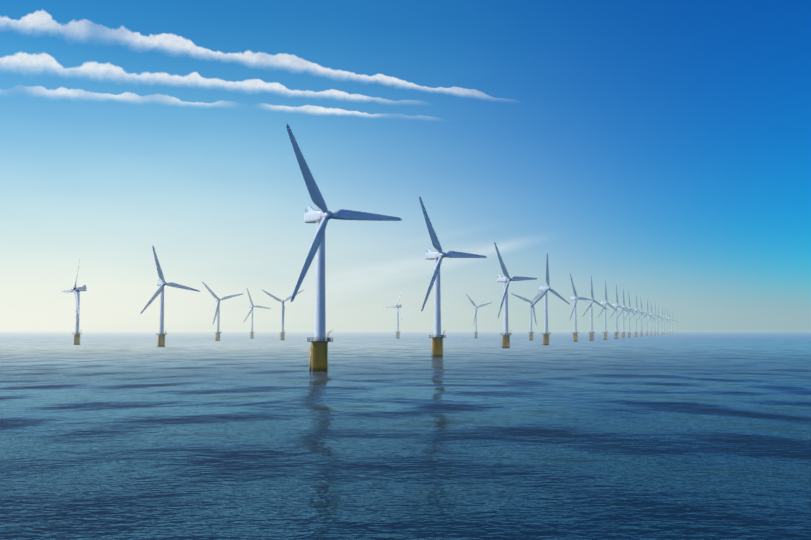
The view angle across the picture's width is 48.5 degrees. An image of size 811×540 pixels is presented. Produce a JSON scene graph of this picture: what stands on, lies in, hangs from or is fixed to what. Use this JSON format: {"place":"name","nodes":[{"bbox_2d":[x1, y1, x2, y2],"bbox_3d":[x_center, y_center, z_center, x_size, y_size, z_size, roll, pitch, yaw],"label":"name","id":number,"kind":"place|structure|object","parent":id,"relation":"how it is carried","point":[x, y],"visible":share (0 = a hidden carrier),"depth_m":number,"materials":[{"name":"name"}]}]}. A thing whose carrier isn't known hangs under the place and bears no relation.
{"place":"outdoors","nodes":[
{"label":"outdoors","id":0,"kind":"place"},
{"bbox_2d":[0,330,810,539],"bbox_3d":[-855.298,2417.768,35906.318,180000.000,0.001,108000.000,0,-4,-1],"label":"sea","id":1,"kind":"structure","parent":0,"point":[368,435],"depth_m":203.35,"materials":[{"name":"liquid"}]},
{"bbox_2d":[61,258,86,344],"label":"turbine","id":2,"kind":"object","parent":1,"relation":"in","point":[76,290],"visible":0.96,"depth_m":1453.28,"materials":[{"name":"metal"}]},
{"bbox_2d":[140,246,200,346],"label":"turbine","id":3,"kind":"object","parent":1,"relation":"in","point":[161,334],"visible":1,"depth_m":1280.56,"materials":[{"name":"metal"}]},
{"bbox_2d":[202,282,242,340],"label":"turbine","id":4,"kind":"object","parent":1,"relation":"on","point":[218,310],"visible":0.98,"depth_m":1982.79,"materials":[{"name":"metal"}]},
{"bbox_2d":[243,288,270,338],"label":"turbine","id":5,"kind":"object","parent":1,"relation":"on","point":[251,307],"visible":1,"depth_m":2515.12,"materials":[{"name":"metal"}]},
{"bbox_2d":[262,290,301,339],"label":"turbine","id":6,"kind":"object","parent":1,"relation":"on","point":[283,311],"visible":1,"depth_m":2116.09,"materials":[{"name":"metal"}]},
{"bbox_2d":[286,124,401,371],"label":"turbine","id":7,"kind":"object","parent":1,"relation":"in","point":[322,216],"visible":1,"depth_m":517.10,"materials":[{"name":"metal"}]},
{"bbox_2d":[385,294,401,338],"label":"turbine","id":8,"kind":"object","parent":1,"relation":"on","point":[397,307],"visible":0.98,"depth_m":2524.19,"materials":[{"name":"metal"}]},
{"bbox_2d":[419,197,486,357],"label":"turbine","id":9,"kind":"object","parent":1,"relation":"in","point":[438,255],"visible":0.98,"depth_m":792.53,"materials":[{"name":"metal"}]},
{"bbox_2d":[466,294,491,337],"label":"turbine","id":10,"kind":"object","parent":1,"relation":"on","point":[474,306],"visible":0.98,"depth_m":2632.00,"materials":[{"name":"metal"}]},
{"bbox_2d":[494,241,536,347],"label":"turbine","id":11,"kind":"object","parent":1,"relation":"in","point":[507,279],"visible":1,"depth_m":1178.41,"materials":[{"name":"metal"}]},
{"bbox_2d":[511,291,542,339],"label":"turbine","id":12,"kind":"object","parent":1,"relation":"on","point":[534,298],"visible":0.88,"depth_m":2102.80,"materials":[{"name":"metal"}]},
{"bbox_2d":[530,253,569,344],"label":"turbine","id":13,"kind":"object","parent":1,"relation":"in","point":[545,336],"visible":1,"depth_m":1433.05,"materials":[{"name":"metal"}]},
{"bbox_2d":[569,274,593,341],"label":"turbine","id":14,"kind":"object","parent":1,"relation":"on","point":[574,310],"visible":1,"depth_m":1886.64,"materials":[{"name":"metal"}]},
{"bbox_2d":[583,275,607,340],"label":"turbine","id":15,"kind":"object","parent":1,"relation":"on","point":[591,326],"visible":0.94,"depth_m":2028.67,"materials":[{"name":"metal"}]},
{"bbox_2d":[598,284,618,339],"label":"turbine","id":16,"kind":"object","parent":1,"relation":"on","point":[607,303],"visible":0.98,"depth_m":2225.28,"materials":[{"name":"metal"}]},
{"bbox_2d":[610,285,629,338],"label":"turbine","id":17,"kind":"object","parent":1,"relation":"on","point":[615,311],"visible":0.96,"depth_m":2425.12,"materials":[{"name":"metal"}]},
{"bbox_2d":[617,292,634,337],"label":"turbine","id":18,"kind":"object","parent":1,"relation":"on","point":[623,314],"visible":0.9,"depth_m":2620.92,"materials":[{"name":"metal"}]},
{"bbox_2d":[624,298,637,337],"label":"turbine","id":19,"kind":"object","parent":1,"relation":"on","point":[629,319],"visible":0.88,"depth_m":2804.47,"materials":[{"name":"metal"}]},
{"bbox_2d":[631,297,644,336],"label":"turbine","id":20,"kind":"object","parent":1,"relation":"on","point":[636,317],"visible":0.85,"depth_m":3011.47,"materials":[{"name":"metal"}]},
{"bbox_2d":[0,0,810,329],"label":"sky","id":21,"kind":"structure","parent":0,"point":[658,151],"materials":[{"name":"blue"}]}
]}

